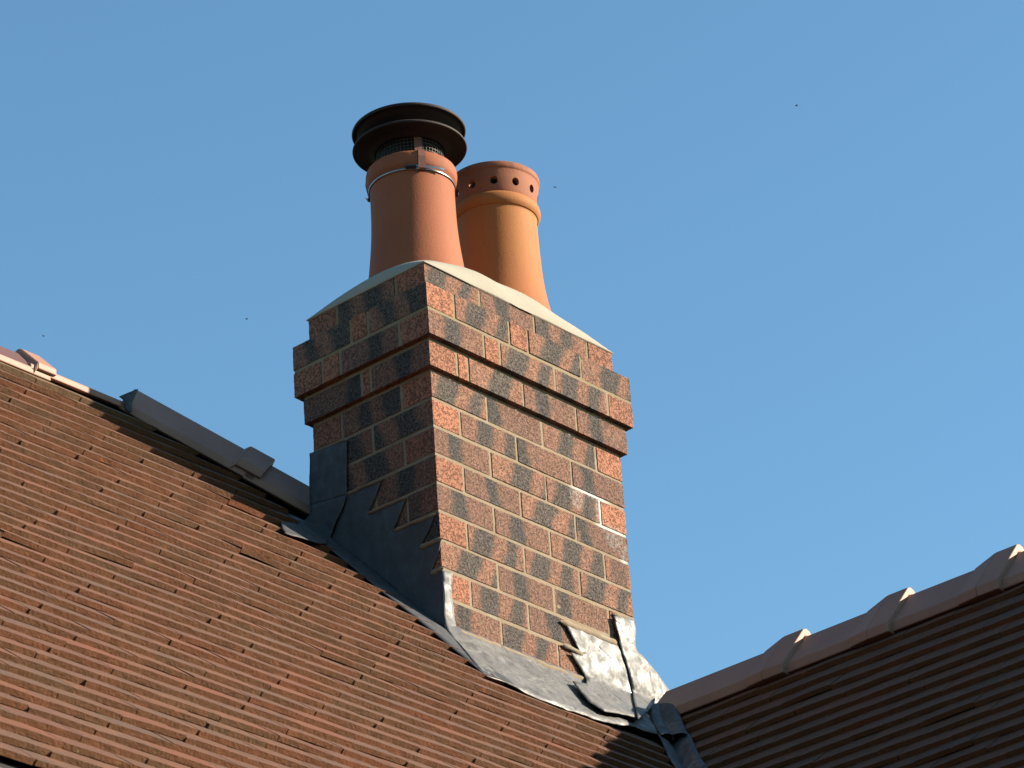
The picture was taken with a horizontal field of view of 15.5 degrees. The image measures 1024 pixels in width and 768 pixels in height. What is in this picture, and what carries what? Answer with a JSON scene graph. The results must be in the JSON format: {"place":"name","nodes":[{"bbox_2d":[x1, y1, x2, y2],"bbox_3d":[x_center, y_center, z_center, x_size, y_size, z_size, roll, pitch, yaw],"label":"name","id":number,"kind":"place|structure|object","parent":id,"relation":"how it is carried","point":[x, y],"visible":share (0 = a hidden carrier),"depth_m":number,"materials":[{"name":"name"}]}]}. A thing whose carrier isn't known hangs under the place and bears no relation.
{"place":"outdoors","nodes":[
{"label":"outdoors","id":0,"kind":"place"},
{"bbox_2d":[0,0,1023,689],"label":"sky","id":1,"kind":"structure","parent":0,"point":[812,311],"materials":[{"name":"blue"}]},
{"bbox_3d":[-0.680,2.635,5.372,7.400,3.672,10.000,-25,-34,35],"label":"brick house","id":2,"kind":"object","parent":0,"visible":0},
{"bbox_2d":[0,346,706,767],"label":"tiled roof","id":3,"kind":"structure","parent":2,"relation":"on","point":[172,594],"depth_m":7.64,"materials":[{"name":"tile"}]},
{"bbox_2d":[281,260,671,738],"bbox_3d":[-0.067,0.307,9.194,0.670,1.357,1.182,-25,-34,35],"label":"chimney stack","id":4,"kind":"object","parent":3,"relation":"on","point":[470,427],"visible":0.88,"depth_m":9.14,"materials":[{"name":"brick"}]},
{"bbox_2d":[366,150,463,278],"bbox_3d":[-0.247,-0.376,9.539,0.256,0.374,0.256,-25,-34,35],"label":"chimney pot","id":5,"kind":"object","parent":4,"relation":"on","point":[413,215],"visible":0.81,"depth_m":9.47,"materials":[{"name":"ceramic"}]},
{"bbox_2d":[352,102,466,202],"bbox_3d":[-0.261,-0.578,9.644,0.295,0.207,0.295,-25,-34,35],"label":"chimney cowl","id":6,"kind":"object","parent":5,"relation":"attached to","point":[383,131],"visible":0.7,"depth_m":9.58,"materials":[{"name":"brown metal"}]},
{"bbox_2d":[455,161,550,310],"bbox_3d":[-0.035,-0.321,9.770,0.268,0.463,0.268,-25,-34,35],"label":"chimney pot","id":7,"kind":"object","parent":4,"relation":"on","point":[498,215],"visible":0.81,"depth_m":9.72,"materials":[{"name":"ceramic"}]},
{"bbox_2d":[658,544,1023,767],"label":"tiled roof","id":8,"kind":"structure","parent":2,"relation":"on","point":[930,677],"depth_m":8.52,"materials":[{"name":"tile"}]}
]}

